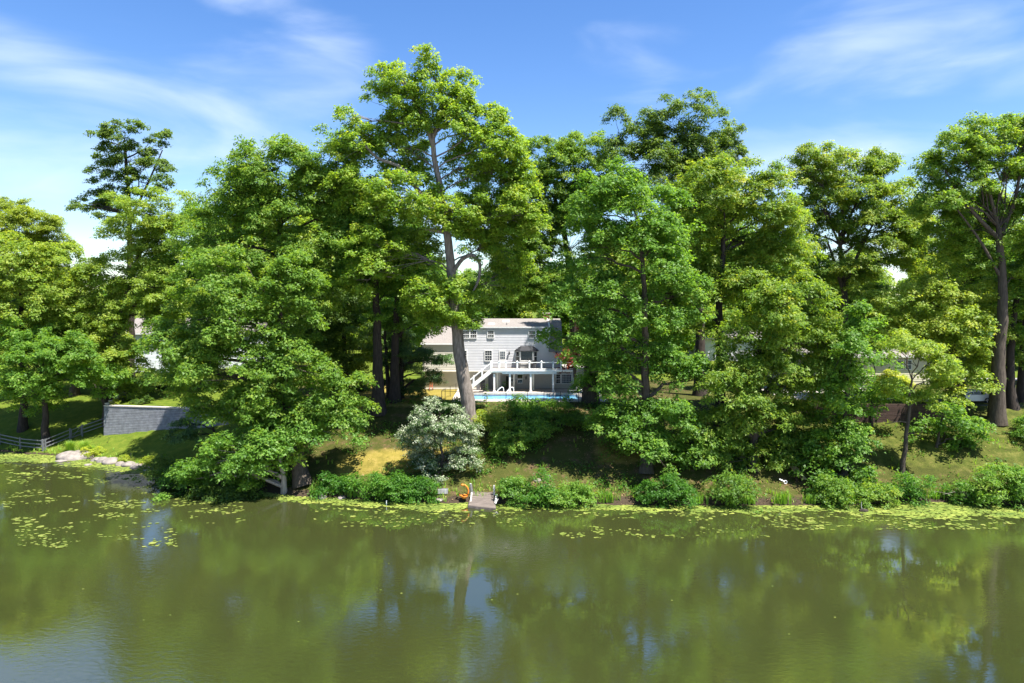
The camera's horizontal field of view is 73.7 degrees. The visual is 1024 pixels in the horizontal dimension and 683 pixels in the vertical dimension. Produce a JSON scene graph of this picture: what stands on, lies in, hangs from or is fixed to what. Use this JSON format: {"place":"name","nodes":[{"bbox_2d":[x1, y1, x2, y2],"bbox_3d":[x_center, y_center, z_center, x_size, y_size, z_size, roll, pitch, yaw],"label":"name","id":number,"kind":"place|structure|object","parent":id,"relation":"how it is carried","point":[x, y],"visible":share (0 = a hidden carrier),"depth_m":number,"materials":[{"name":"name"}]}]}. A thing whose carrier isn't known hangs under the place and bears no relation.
{"place":"outdoors","nodes":[
{"label":"outdoors","id":0,"kind":"place"},
{"bbox_2d":[110,365,372,406],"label":"lawn terrace","id":1,"kind":"structure","parent":0,"point":[158,400],"depth_m":89.75,"materials":[{"name":"plant"}]},
{"bbox_2d":[146,201,246,388],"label":"tree","id":2,"kind":"object","parent":1,"relation":"on","point":[192,275],"visible":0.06,"depth_m":91.72,"materials":[{"name":"green plant"}]},
{"bbox_2d":[0,452,1023,682],"bbox_3d":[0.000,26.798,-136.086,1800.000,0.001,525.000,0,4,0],"label":"pond water","id":3,"kind":"structure","parent":0,"point":[219,596],"depth_m":42.21,"materials":[{"name":"green liquid"}]},
{"bbox_2d":[4,463,1015,621],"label":"lily pads","id":4,"kind":"object","parent":3,"relation":"on","point":[579,533],"visible":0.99,"depth_m":56.76,"materials":[{"name":"green plant"}]},
{"bbox_2d":[0,452,1023,525],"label":"duckweed mat","id":5,"kind":"object","parent":3,"relation":"on","point":[1010,514],"visible":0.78,"depth_m":59.54,"materials":[{"name":"green plant"}]},
{"bbox_2d":[0,300,1023,506],"bbox_3d":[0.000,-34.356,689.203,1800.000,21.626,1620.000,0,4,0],"label":"ground","id":6,"kind":"structure","parent":0,"point":[84,408],"depth_m":67.65,"materials":[{"name":"green plant"}]},
{"bbox_2d":[0,194,84,378],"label":"tree","id":7,"kind":"object","parent":6,"relation":"on","point":[17,216],"visible":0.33,"depth_m":102.78,"materials":[{"name":"green plant"}]},
{"bbox_2d":[0,418,103,450],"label":"rail fence","id":8,"kind":"object","parent":6,"relation":"on","point":[44,442],"visible":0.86,"depth_m":82.19,"materials":[{"name":"grey paint"}]},
{"bbox_2d":[0,230,108,432],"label":"tree","id":9,"kind":"object","parent":6,"relation":"on","point":[41,295],"visible":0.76,"depth_m":83.26,"materials":[{"name":"green plant"}]},
{"bbox_2d":[0,315,117,446],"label":"tree","id":10,"kind":"object","parent":6,"relation":"on","point":[42,387],"visible":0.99,"depth_m":80.36,"materials":[{"name":"green plant"}]},
{"bbox_2d":[0,267,146,396],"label":"tree","id":11,"kind":"object","parent":6,"relation":"on","point":[74,390],"visible":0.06,"depth_m":97.65,"materials":[{"name":"green plant"}]},
{"bbox_2d":[56,450,94,460],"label":"boulder","id":12,"kind":"object","parent":6,"relation":"on","point":[70,455],"visible":0.69,"depth_m":77.34,"materials":[{"name":"stone"}]},
{"bbox_2d":[81,445,106,456],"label":"shrub","id":13,"kind":"object","parent":6,"relation":"on","point":[96,450],"visible":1,"depth_m":78.15,"materials":[{"name":"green plant"}]},
{"bbox_2d":[89,362,137,426],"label":"tree","id":14,"kind":"object","parent":6,"relation":"on","point":[104,396],"visible":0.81,"depth_m":83.85,"materials":[{"name":"green plant"}]},
{"bbox_2d":[64,118,177,388],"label":"tree","id":15,"kind":"object","parent":6,"relation":"on","point":[146,159],"visible":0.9,"depth_m":98.61,"materials":[{"name":"green plant"}]},
{"bbox_2d":[61,185,211,418],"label":"tree","id":16,"kind":"object","parent":6,"relation":"on","point":[132,282],"visible":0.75,"depth_m":85.01,"materials":[{"name":"green plant"}]},
{"bbox_2d":[130,453,182,484],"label":"shrub","id":17,"kind":"object","parent":6,"relation":"on","point":[161,462],"visible":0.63,"depth_m":66.89,"materials":[{"name":"green plant"}]},
{"bbox_2d":[103,392,233,434],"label":"block retaining wall","id":18,"kind":"structure","parent":6,"relation":"on","point":[123,419],"depth_m":82.76,"materials":[{"name":"concrete"}]},
{"bbox_2d":[156,468,206,494],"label":"shrub","id":19,"kind":"object","parent":6,"relation":"on","point":[167,482],"visible":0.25,"depth_m":64.52,"materials":[{"name":"green plant"}]},
{"bbox_2d":[158,395,231,444],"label":"tree","id":20,"kind":"object","parent":6,"relation":"on","point":[188,434],"visible":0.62,"depth_m":71.84,"materials":[{"name":"green plant"}]},
{"bbox_2d":[126,318,269,371],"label":"house","id":21,"kind":"structure","parent":6,"relation":"on","point":[152,357],"depth_m":112.41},
{"bbox_2d":[181,481,259,501],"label":"shrub","id":22,"kind":"object","parent":6,"relation":"on","point":[225,492],"visible":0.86,"depth_m":62.25,"materials":[{"name":"green plant"}]},
{"bbox_2d":[206,182,296,348],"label":"tree","id":23,"kind":"object","parent":6,"relation":"on","point":[269,238],"visible":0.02,"depth_m":126.85,"materials":[{"name":"green plant"}]},
{"bbox_2d":[129,240,381,488],"bbox_3d":[-24.568,2.318,64.389,23.814,23.498,10.044,1,4,8],"label":"tree","id":24,"kind":"object","parent":6,"relation":"on","point":[220,333],"visible":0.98,"depth_m":63.39,"materials":[{"name":"green plant"}]},
{"bbox_2d":[151,406,370,501],"bbox_3d":[-23.206,10.546,63.114,19.957,9.160,8.759,0,4,-6],"label":"tree","id":25,"kind":"object","parent":6,"relation":"on","point":[258,444],"visible":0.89,"depth_m":62.13,"materials":[{"name":"green plant"}]},
{"bbox_2d":[162,123,378,404],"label":"tree","id":26,"kind":"object","parent":6,"relation":"on","point":[250,188],"visible":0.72,"depth_m":68.85,"materials":[{"name":"green plant"}]},
{"bbox_2d":[286,216,370,370],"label":"tree","id":27,"kind":"object","parent":6,"relation":"on","point":[312,225],"visible":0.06,"depth_m":105.09,"materials":[{"name":"green plant"}]},
{"bbox_2d":[273,265,390,392],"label":"tree","id":28,"kind":"object","parent":6,"relation":"on","point":[333,344],"visible":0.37,"depth_m":84.04,"materials":[{"name":"green plant"}]},
{"bbox_2d":[307,470,358,500],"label":"shrub","id":29,"kind":"object","parent":6,"relation":"on","point":[334,483],"visible":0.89,"depth_m":62.58,"materials":[{"name":"green plant"}]},
{"bbox_2d":[342,470,391,502],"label":"shrub","id":30,"kind":"object","parent":6,"relation":"on","point":[376,479],"visible":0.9,"depth_m":61.66,"materials":[{"name":"green plant"}]},
{"bbox_2d":[315,184,429,416],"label":"tree","id":31,"kind":"object","parent":6,"relation":"on","point":[378,395],"visible":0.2,"depth_m":73.44,"materials":[{"name":"green plant"}]},
{"bbox_2d":[341,315,405,398],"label":"tree","id":32,"kind":"object","parent":6,"relation":"on","point":[369,332],"visible":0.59,"depth_m":79.12,"materials":[{"name":"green plant"}]},
{"bbox_2d":[374,467,423,503],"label":"shrub","id":33,"kind":"object","parent":6,"relation":"on","point":[395,486],"visible":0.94,"depth_m":60.84,"materials":[{"name":"green plant"}]},
{"bbox_2d":[358,253,450,357],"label":"tree","id":34,"kind":"object","parent":6,"relation":"on","point":[393,299],"visible":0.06,"depth_m":128.36,"materials":[{"name":"green plant"}]},
{"bbox_2d":[362,303,454,398],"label":"spruce","id":35,"kind":"object","parent":6,"relation":"on","point":[424,355],"visible":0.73,"depth_m":79.59,"materials":[{"name":"green plant"}]},
{"bbox_2d":[358,214,462,403],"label":"tree","id":36,"kind":"object","parent":6,"relation":"on","point":[394,388],"visible":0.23,"depth_m":76.62,"materials":[{"name":"green plant"}]},
{"bbox_2d":[402,475,441,504],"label":"shrub","id":37,"kind":"object","parent":6,"relation":"on","point":[424,484],"visible":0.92,"depth_m":61.03,"materials":[{"name":"green plant"}]},
{"bbox_2d":[315,42,554,432],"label":"tulip tree","id":38,"kind":"object","parent":6,"relation":"on","point":[515,181],"visible":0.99,"depth_m":67.94,"materials":[{"name":"green plant"}]},
{"bbox_2d":[394,395,485,490],"bbox_3d":[-6.875,9.674,64.951,8.960,9.618,6.972,0,4,0],"label":"flowering shrub","id":39,"kind":"object","parent":6,"relation":"on","point":[429,424],"visible":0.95,"depth_m":63.92,"materials":[{"name":"white plant"}]},
{"bbox_2d":[433,396,481,415],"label":"shrub","id":40,"kind":"object","parent":6,"relation":"on","point":[448,409],"visible":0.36,"depth_m":72.88,"materials":[{"name":"green plant"}]},
{"bbox_2d":[468,483,497,509],"bbox_3d":[-2.550,14.253,60.469,2.727,2.757,3.520,0,4,0],"label":"dock","id":41,"kind":"object","parent":6,"relation":"on","point":[487,501],"visible":0.89,"depth_m":60.34,"materials":[{"name":"grey wood"}]},
{"bbox_2d":[466,405,518,440],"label":"shrub","id":42,"kind":"object","parent":6,"relation":"on","point":[488,420],"visible":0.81,"depth_m":69.43,"materials":[{"name":"green plant"}]},
{"bbox_2d":[421,312,583,388],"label":"white house","id":43,"kind":"structure","parent":6,"relation":"on","point":[503,339],"depth_m":87.30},
{"bbox_2d":[470,360,573,391],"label":"deck","id":44,"kind":"structure","parent":43,"relation":"attached to","point":[529,370],"depth_m":84.85,"materials":[{"name":"white wood"}]},
{"bbox_2d":[515,351,537,367],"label":"bay window","id":45,"kind":"structure","parent":43,"relation":"in","point":[519,356],"depth_m":86.59,"materials":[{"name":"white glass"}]},
{"bbox_2d":[486,428,531,459],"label":"shrub","id":46,"kind":"object","parent":6,"relation":"on","point":[499,442],"visible":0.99,"depth_m":66.33,"materials":[{"name":"green plant"}]},
{"bbox_2d":[492,474,534,507],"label":"shrub","id":47,"kind":"object","parent":6,"relation":"on","point":[512,484],"visible":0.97,"depth_m":60.27,"materials":[{"name":"green plant"}]},
{"bbox_2d":[487,247,546,317],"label":"tree","id":48,"kind":"object","parent":6,"relation":"on","point":[502,311],"visible":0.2,"depth_m":147.86,"materials":[{"name":"green plant"}]},
{"bbox_2d":[501,392,543,418],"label":"shrub","id":49,"kind":"object","parent":6,"relation":"on","point":[515,406],"visible":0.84,"depth_m":71.81,"materials":[{"name":"green plant"}]},
{"bbox_2d":[474,393,581,399],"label":"swimming pool","id":50,"kind":"structure","parent":6,"relation":"on","point":[505,396],"depth_m":83.10,"materials":[{"name":"blue liquid"}]},
{"bbox_2d":[505,409,555,453],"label":"shrub","id":51,"kind":"object","parent":6,"relation":"on","point":[534,426],"visible":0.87,"depth_m":67.97,"materials":[{"name":"green plant"}]},
{"bbox_2d":[516,464,558,509],"bbox_3d":[2.576,12.824,60.048,4.778,3.729,3.688,-3,5,-39],"label":"shrub","id":52,"kind":"object","parent":6,"relation":"on","point":[539,491],"visible":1,"depth_m":59.59,"materials":[{"name":"green plant"}]},
{"bbox_2d":[514,396,561,424],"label":"shrub","id":53,"kind":"object","parent":6,"relation":"on","point":[539,408],"visible":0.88,"depth_m":71.05,"materials":[{"name":"green plant"}]},
{"bbox_2d":[459,128,624,356],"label":"tree","id":54,"kind":"object","parent":6,"relation":"on","point":[567,152],"visible":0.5,"depth_m":93.73,"materials":[{"name":"green plant"}]},
{"bbox_2d":[541,262,581,347],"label":"tree","id":55,"kind":"object","parent":6,"relation":"on","point":[564,322],"visible":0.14,"depth_m":150.93,"materials":[{"name":"green plant"}]},
{"bbox_2d":[543,399,588,432],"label":"shrub","id":56,"kind":"object","parent":6,"relation":"on","point":[565,418],"visible":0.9,"depth_m":70.08,"materials":[{"name":"green plant"}]},
{"bbox_2d":[555,318,583,388],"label":"red maple","id":57,"kind":"object","parent":6,"relation":"on","point":[568,365],"visible":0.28,"depth_m":83.95,"materials":[{"name":"brown plant"}]},
{"bbox_2d":[538,479,602,508],"bbox_3d":[5.123,13.368,60.636,6.428,2.350,4.725,0,4,0],"label":"shrub","id":58,"kind":"object","parent":6,"relation":"on","point":[573,492],"visible":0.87,"depth_m":59.69,"materials":[{"name":"green plant"}]},
{"bbox_2d":[574,231,638,346],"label":"tree","id":59,"kind":"object","parent":6,"relation":"on","point":[615,257],"visible":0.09,"depth_m":121.99,"materials":[{"name":"green plant"}]},
{"bbox_2d":[561,272,652,403],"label":"tree","id":60,"kind":"object","parent":6,"relation":"on","point":[589,393],"visible":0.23,"depth_m":75.24,"materials":[{"name":"green plant"}]},
{"bbox_2d":[600,491,620,502],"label":"iris clump","id":61,"kind":"object","parent":6,"relation":"on","point":[609,499],"visible":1,"depth_m":60.53,"materials":[{"name":"green plant"}]},
{"bbox_2d":[533,155,718,477],"bbox_3d":[11.219,-2.120,64.021,18.869,30.022,10.389,0,4,0],"label":"tree","id":62,"kind":"object","parent":6,"relation":"on","point":[654,230],"visible":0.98,"depth_m":63.02,"materials":[{"name":"green plant"}]},
{"bbox_2d":[268,401,989,504],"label":"fallen leaves","id":63,"kind":"object","parent":6,"relation":"on","point":[576,449],"visible":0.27,"depth_m":66.15,"materials":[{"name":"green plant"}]},
{"bbox_2d":[629,473,700,507],"bbox_3d":[13.575,13.177,60.538,6.294,3.039,4.080,1,4,20],"label":"shrub","id":64,"kind":"object","parent":6,"relation":"on","point":[677,490],"visible":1,"depth_m":59.88,"materials":[{"name":"green plant"}]},
{"bbox_2d":[618,243,715,366],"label":"tree","id":65,"kind":"object","parent":6,"relation":"on","point":[632,260],"visible":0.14,"depth_m":107.33,"materials":[{"name":"green plant"}]},
{"bbox_2d":[591,87,753,395],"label":"tree","id":66,"kind":"object","parent":6,"relation":"on","point":[674,158],"visible":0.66,"depth_m":78.98,"materials":[{"name":"green plant"}]},
{"bbox_2d":[663,425,742,470],"bbox_3d":[17.656,10.330,64.164,7.205,5.521,7.853,0,4,0],"label":"shrub","id":67,"kind":"object","parent":6,"relation":"on","point":[712,444],"visible":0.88,"depth_m":63.02,"materials":[{"name":"green plant"}]},
{"bbox_2d":[683,226,752,354],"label":"tree","id":68,"kind":"object","parent":6,"relation":"on","point":[726,311],"visible":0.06,"depth_m":125.57,"materials":[{"name":"green plant"}]},
{"bbox_2d":[687,326,765,360],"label":"grey roof house","id":69,"kind":"structure","parent":6,"relation":"on","point":[708,348],"depth_m":125.33,"materials":[{"name":"white"}]},
{"bbox_2d":[701,470,768,513],"bbox_3d":[19.317,13.054,59.857,5.424,3.675,5.063,0,4,0],"label":"shrub","id":70,"kind":"object","parent":6,"relation":"on","point":[742,488],"visible":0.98,"depth_m":59.26,"materials":[{"name":"green plant"}]},
{"bbox_2d":[714,212,758,322],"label":"tree","id":71,"kind":"object","parent":6,"relation":"on","point":[740,225],"visible":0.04,"depth_m":144.38,"materials":[{"name":"green plant"}]},
{"bbox_2d":[647,151,827,426],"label":"tree","id":72,"kind":"object","parent":6,"relation":"on","point":[771,241],"visible":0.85,"depth_m":68.28,"materials":[{"name":"green plant"}]},
{"bbox_2d":[672,268,858,473],"bbox_3d":[24.197,3.018,64.949,18.543,19.990,10.956,0,4,0],"label":"tree","id":73,"kind":"object","parent":6,"relation":"on","point":[774,342],"visible":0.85,"depth_m":63.52,"materials":[{"name":"green plant"}]},
{"bbox_2d":[734,228,829,322],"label":"tree","id":74,"kind":"object","parent":6,"relation":"on","point":[743,309],"visible":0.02,"depth_m":129.52,"materials":[{"name":"green plant"}]},
{"bbox_2d":[773,491,791,504],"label":"iris clump","id":75,"kind":"object","parent":6,"relation":"on","point":[784,499],"visible":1,"depth_m":60.13,"materials":[{"name":"green plant"}]},
{"bbox_2d":[804,473,868,510],"bbox_3d":[28.325,13.203,60.160,4.904,3.048,4.168,0,4,0],"label":"shrub","id":76,"kind":"object","parent":6,"relation":"on","point":[839,490],"visible":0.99,"depth_m":59.74,"materials":[{"name":"green plant"}]},
{"bbox_2d":[781,252,896,381],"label":"tree","id":77,"kind":"object","parent":6,"relation":"on","point":[880,284],"visible":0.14,"depth_m":85.85,"materials":[{"name":"green plant"}]},
{"bbox_2d":[787,299,891,504],"bbox_3d":[30.204,6.510,63.171,9.190,20.938,8.932,1,4,21],"label":"tree","id":78,"kind":"object","parent":6,"relation":"on","point":[851,435],"visible":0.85,"depth_m":62.15,"materials":[{"name":"green plant"}]},
{"bbox_2d":[756,348,943,384],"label":"beige house","id":79,"kind":"structure","parent":6,"relation":"on","point":[911,367],"depth_m":92.38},
{"bbox_2d":[776,139,947,388],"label":"tree","id":80,"kind":"object","parent":6,"relation":"on","point":[823,173],"visible":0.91,"depth_m":80.33,"materials":[{"name":"green plant"}]},
{"bbox_2d":[823,340,915,434],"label":"tree","id":81,"kind":"object","parent":6,"relation":"on","point":[866,392],"visible":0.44,"depth_m":69.61,"materials":[{"name":"green plant"}]},
{"bbox_2d":[844,249,897,334],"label":"tree","id":82,"kind":"object","parent":6,"relation":"on","point":[890,278],"visible":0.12,"depth_m":147.02,"materials":[{"name":"green plant"}]},
{"bbox_2d":[796,404,951,422],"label":"timber retaining wall","id":83,"kind":"structure","parent":6,"relation":"on","point":[895,412],"depth_m":71.90,"materials":[{"name":"wood"}]},
{"bbox_2d":[854,477,904,509],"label":"shrub","id":84,"kind":"object","parent":6,"relation":"on","point":[877,493],"visible":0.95,"depth_m":59.79,"materials":[{"name":"green plant"}]},
{"bbox_2d":[878,471,938,506],"bbox_3d":[35.559,13.068,61.300,4.131,3.212,4.619,-3,5,-40],"label":"shrub","id":85,"kind":"object","parent":6,"relation":"on","point":[909,488],"visible":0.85,"depth_m":60.65,"materials":[{"name":"green plant"}]},
{"bbox_2d":[870,326,962,473],"bbox_3d":[37.649,5.681,63.983,7.784,14.162,7.400,2,4,35],"label":"sapling","id":86,"kind":"object","parent":6,"relation":"on","point":[939,361],"visible":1,"depth_m":63.38,"materials":[{"name":"green plant"}]},
{"bbox_2d":[850,247,1020,411],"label":"tree","id":87,"kind":"object","parent":6,"relation":"on","point":[941,292],"visible":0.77,"depth_m":71.46,"materials":[{"name":"green plant"}]},
{"bbox_2d":[902,401,998,451],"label":"shrub","id":88,"kind":"object","parent":6,"relation":"on","point":[972,424],"visible":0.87,"depth_m":66.99,"materials":[{"name":"green plant"}]},
{"bbox_2d":[893,189,1011,369],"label":"tree","id":89,"kind":"object","parent":6,"relation":"on","point":[966,256],"visible":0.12,"depth_m":93.76,"materials":[{"name":"green plant"}]},
{"bbox_2d":[915,331,1004,422],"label":"tree","id":90,"kind":"object","parent":6,"relation":"on","point":[960,374],"visible":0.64,"depth_m":70.22,"materials":[{"name":"green plant"}]},
{"bbox_2d":[900,110,1023,425],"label":"oak tree","id":91,"kind":"object","parent":6,"relation":"on","point":[975,151],"visible":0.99,"depth_m":70.12,"materials":[{"name":"green plant"}]},
{"bbox_2d":[937,479,988,505],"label":"shrub","id":92,"kind":"object","parent":6,"relation":"on","point":[951,498],"visible":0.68,"depth_m":60.63,"materials":[{"name":"green plant"}]},
{"bbox_2d":[930,186,1023,330],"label":"tree","id":93,"kind":"object","parent":6,"relation":"on","point":[994,239],"visible":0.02,"depth_m":122.04,"materials":[{"name":"green plant"}]},
{"bbox_2d":[943,460,1023,511],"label":"shrub","id":94,"kind":"object","parent":6,"relation":"on","point":[993,484],"visible":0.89,"depth_m":59.73,"materials":[{"name":"green plant"}]},
{"bbox_2d":[958,243,1023,363],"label":"tree","id":95,"kind":"object","parent":6,"relation":"on","point":[991,332],"visible":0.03,"depth_m":112.28,"materials":[{"name":"green plant"}]},
{"bbox_2d":[978,215,1023,348],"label":"tree","id":96,"kind":"object","parent":6,"relation":"on","point":[1010,254],"visible":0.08,"depth_m":91.19,"materials":[{"name":"green plant"}]},
{"bbox_2d":[995,465,1023,505],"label":"shrub","id":97,"kind":"object","parent":6,"relation":"on","point":[1015,470],"visible":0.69,"depth_m":59.78,"materials":[{"name":"green plant"}]},
{"bbox_2d":[1005,277,1023,410],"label":"tree","id":98,"kind":"object","parent":6,"relation":"on","point":[1012,402],"visible":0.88,"depth_m":73.92,"materials":[{"name":"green plant"}]},
{"bbox_2d":[1006,270,1023,402],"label":"tree","id":99,"kind":"object","parent":6,"relation":"on","point":[1020,383],"visible":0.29,"depth_m":76.96,"materials":[{"name":"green plant"}]},
{"bbox_2d":[1008,414,1023,440],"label":"shrub","id":100,"kind":"object","parent":6,"relation":"on","point":[1019,432],"visible":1,"depth_m":68.89,"materials":[{"name":"green plant"}]},
{"bbox_2d":[0,0,1023,294],"label":"sky","id":101,"kind":"structure","parent":0,"point":[863,74],"materials":[{"name":"blue"}]},
{"bbox_2d":[453,389,607,401],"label":"pool paving","id":102,"kind":"structure","parent":0,"point":[500,391],"depth_m":85.55,"materials":[{"name":"white concrete"}]},
{"bbox_2d":[728,384,922,403],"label":"patio terrace","id":103,"kind":"structure","parent":0,"point":[891,402],"depth_m":74.08,"materials":[{"name":"grey stone"}]},
{"bbox_2d":[762,383,926,400],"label":"patio paving","id":104,"kind":"structure","parent":103,"relation":"on","point":[799,397],"depth_m":79.27,"materials":[{"name":"beige stone"}]},
{"bbox_2d":[866,369,915,386],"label":"patio umbrella","id":105,"kind":"object","parent":104,"relation":"on","point":[887,373],"visible":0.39,"depth_m":85.30,"materials":[{"name":"yellow fabric"}]},
{"bbox_2d":[922,399,1023,405],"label":"driveway","id":106,"kind":"structure","parent":0,"point":[940,400],"depth_m":77.68,"materials":[{"name":"grey asphalt"}]},
{"bbox_2d":[965,389,988,402],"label":"parked car","id":107,"kind":"object","parent":106,"relation":"on","point":[978,395],"visible":0.45,"depth_m":76.36,"materials":[{"name":"silver metal"}]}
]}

